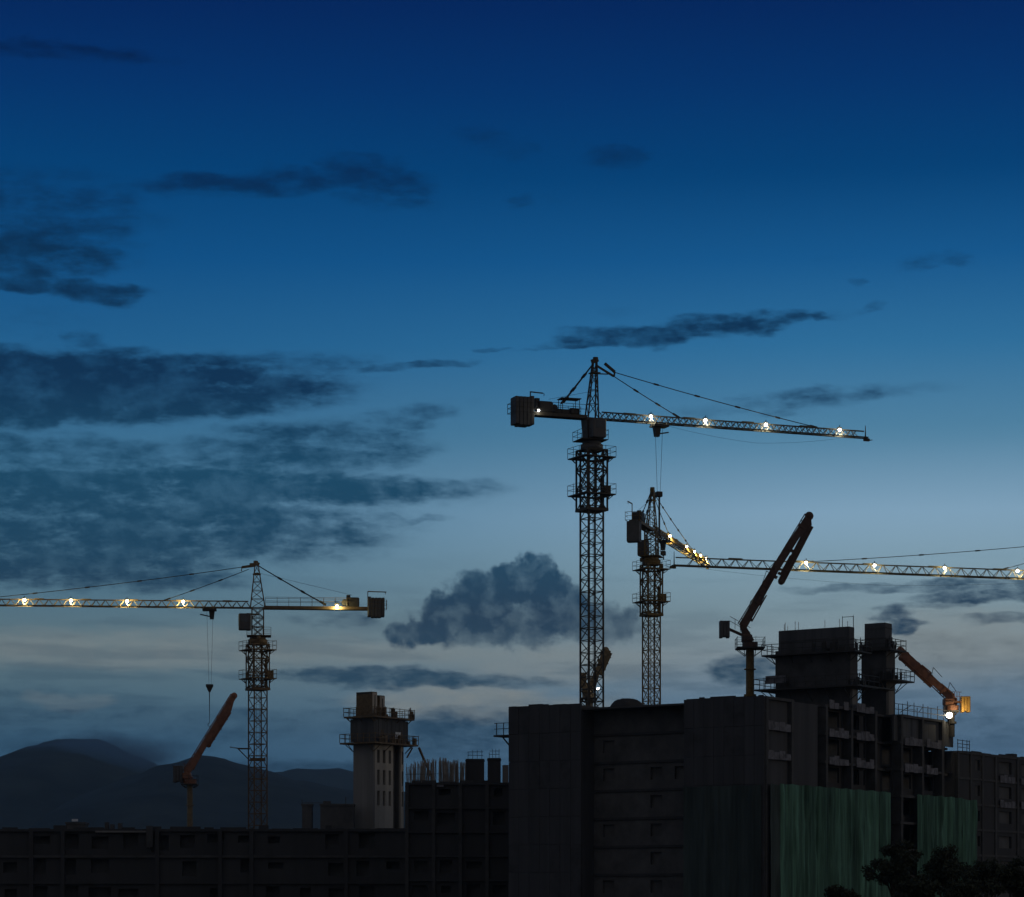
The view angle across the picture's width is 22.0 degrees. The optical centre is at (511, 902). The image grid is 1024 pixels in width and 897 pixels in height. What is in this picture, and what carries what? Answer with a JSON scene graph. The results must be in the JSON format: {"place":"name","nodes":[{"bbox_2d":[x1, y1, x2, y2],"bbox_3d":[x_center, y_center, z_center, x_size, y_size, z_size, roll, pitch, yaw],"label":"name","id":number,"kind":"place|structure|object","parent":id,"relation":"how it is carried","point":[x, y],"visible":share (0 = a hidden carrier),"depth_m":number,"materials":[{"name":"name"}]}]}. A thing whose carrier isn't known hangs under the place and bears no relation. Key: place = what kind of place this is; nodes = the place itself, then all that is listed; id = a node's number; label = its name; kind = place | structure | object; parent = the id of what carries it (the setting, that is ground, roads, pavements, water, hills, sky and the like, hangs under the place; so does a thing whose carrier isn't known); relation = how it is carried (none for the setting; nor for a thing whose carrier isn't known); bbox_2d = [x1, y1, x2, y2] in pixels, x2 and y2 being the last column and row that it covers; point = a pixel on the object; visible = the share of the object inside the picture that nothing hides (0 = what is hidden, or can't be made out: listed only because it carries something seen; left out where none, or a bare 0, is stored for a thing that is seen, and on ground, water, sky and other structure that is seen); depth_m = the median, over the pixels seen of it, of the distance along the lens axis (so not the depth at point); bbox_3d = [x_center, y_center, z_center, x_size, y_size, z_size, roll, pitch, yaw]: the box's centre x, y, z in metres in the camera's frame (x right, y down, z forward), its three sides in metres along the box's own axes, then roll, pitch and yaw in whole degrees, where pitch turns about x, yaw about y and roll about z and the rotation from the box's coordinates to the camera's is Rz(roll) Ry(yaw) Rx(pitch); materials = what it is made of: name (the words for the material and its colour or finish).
{"place":"outdoors","nodes":[
{"label":"outdoors","id":0,"kind":"place"},
{"bbox_2d":[0,739,158,828],"bbox_3d":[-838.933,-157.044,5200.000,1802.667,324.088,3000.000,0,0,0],"label":"hill","id":1,"kind":"structure","parent":0,"point":[39,781],"depth_m":4582.69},
{"bbox_2d":[30,755,404,828],"bbox_3d":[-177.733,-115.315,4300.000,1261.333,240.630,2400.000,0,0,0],"label":"hill","id":2,"kind":"structure","parent":0,"point":[155,796],"depth_m":3780.98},
{"bbox_2d":[275,768,404,800],"bbox_3d":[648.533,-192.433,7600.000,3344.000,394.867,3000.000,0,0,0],"label":"hill","id":3,"kind":"structure","parent":0,"point":[338,778],"depth_m":7256.09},
{"bbox_2d":[405,749,509,896],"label":"apartment block","id":4,"kind":"structure","parent":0,"point":[456,838],"depth_m":300.25,"materials":[{"name":"concrete"}]},
{"bbox_2d":[0,0,1023,791],"label":"sky","id":5,"kind":"structure","parent":0,"point":[280,280],"materials":[{"name":"blue"}]},
{"label":"ground","id":6,"kind":"structure","parent":0,"visible":0},
{"bbox_2d":[0,561,386,828],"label":"tower crane","id":7,"kind":"object","parent":6,"relation":"on","point":[375,608],"visible":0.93,"depth_m":339.50,"materials":[{"name":"grey metal"}]},
{"bbox_2d":[0,797,404,896],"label":"podium block","id":8,"kind":"structure","parent":6,"relation":"on","point":[337,854],"depth_m":321.30,"materials":[{"name":"concrete"}]},
{"bbox_2d":[173,692,236,826],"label":"concrete placing boom","id":9,"kind":"object","parent":8,"relation":"on","point":[183,775],"visible":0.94,"depth_m":331.75,"materials":[{"name":"beige paint"}]},
{"bbox_2d":[339,692,426,828],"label":"concrete tower","id":10,"kind":"structure","parent":6,"relation":"on","point":[378,739],"depth_m":326.38,"materials":[{"name":"concrete"}]},
{"bbox_2d":[626,487,710,704],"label":"tower crane","id":11,"kind":"object","parent":6,"relation":"on","point":[636,524],"visible":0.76,"depth_m":349.81,"materials":[{"name":"yellow metal"}]},
{"bbox_2d":[507,357,870,706],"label":"tower crane","id":12,"kind":"object","parent":6,"relation":"on","point":[525,411],"visible":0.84,"depth_m":289.82,"materials":[{"name":"metal"}]},
{"bbox_2d":[494,615,952,896],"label":"apartment block","id":13,"kind":"structure","parent":6,"relation":"on","point":[595,801],"depth_m":275.49,"materials":[{"name":"concrete"}]},
{"bbox_2d":[581,647,611,705],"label":"concrete placing boom","id":14,"kind":"object","parent":13,"relation":"on","point":[607,654],"visible":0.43,"depth_m":321.70,"materials":[{"name":"beige paint"}]},
{"bbox_2d":[610,698,643,706],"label":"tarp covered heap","id":15,"kind":"object","parent":13,"relation":"on","point":[625,702],"visible":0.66,"depth_m":280.00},
{"bbox_2d":[683,784,760,896],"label":"safety net","id":16,"kind":"object","parent":13,"relation":"attached to","point":[722,843],"visible":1,"depth_m":264.44,"materials":[{"name":"fabric"}]},
{"bbox_2d":[719,512,813,695],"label":"concrete placing boom","id":17,"kind":"object","parent":13,"relation":"on","point":[802,532],"visible":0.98,"depth_m":285.75,"materials":[{"name":"yellow metal"}]},
{"bbox_2d":[780,783,890,896],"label":"safety net","id":18,"kind":"object","parent":13,"relation":"hanging from","point":[832,836],"visible":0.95,"depth_m":273.07,"materials":[{"name":"green fabric"}]},
{"bbox_2d":[897,647,970,736],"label":"concrete placing boom","id":19,"kind":"object","parent":13,"relation":"on","point":[930,680],"visible":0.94,"depth_m":298.69,"materials":[{"name":"metal"}]},
{"bbox_2d":[917,794,963,896],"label":"safety net","id":20,"kind":"object","parent":13,"relation":"attached to","point":[939,821],"visible":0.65,"depth_m":294.77,"materials":[{"name":"green fabric"}]},
{"bbox_2d":[824,884,861,896],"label":"broadleaf tree","id":21,"kind":"object","parent":6,"relation":"on","point":[835,891],"visible":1,"depth_m":104.46,"materials":[{"name":"green plant"}]},
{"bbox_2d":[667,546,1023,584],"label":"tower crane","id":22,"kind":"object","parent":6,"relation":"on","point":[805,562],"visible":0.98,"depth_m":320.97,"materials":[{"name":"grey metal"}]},
{"bbox_2d":[860,838,923,896],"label":"broadleaf tree","id":23,"kind":"object","parent":6,"relation":"on","point":[900,863],"visible":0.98,"depth_m":119.65,"materials":[{"name":"green plant"}]},
{"bbox_2d":[892,874,943,896],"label":"broadleaf tree","id":24,"kind":"object","parent":6,"relation":"on","point":[922,886],"visible":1,"depth_m":99.73,"materials":[{"name":"green plant"}]},
{"bbox_2d":[914,843,971,896],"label":"broadleaf tree","id":25,"kind":"object","parent":6,"relation":"on","point":[942,869],"visible":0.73,"depth_m":124.64,"materials":[{"name":"green plant"}]},
{"bbox_2d":[929,739,1023,896],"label":"apartment block","id":26,"kind":"structure","parent":6,"relation":"on","point":[992,785],"depth_m":308.23,"materials":[{"name":"concrete"}]},
{"bbox_2d":[963,799,977,866],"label":"safety net","id":27,"kind":"object","parent":26,"relation":"attached to","point":[970,814],"visible":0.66,"depth_m":302.14,"materials":[{"name":"green fabric"}]},
{"bbox_2d":[959,857,1006,896],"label":"broadleaf tree","id":28,"kind":"object","parent":6,"relation":"on","point":[983,876],"visible":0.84,"depth_m":117.32,"materials":[{"name":"green plant"}]},
{"bbox_2d":[995,855,1023,896],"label":"broadleaf tree","id":29,"kind":"object","parent":6,"relation":"on","point":[1010,875],"visible":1,"depth_m":111.80,"materials":[{"name":"green plant"}]}
]}

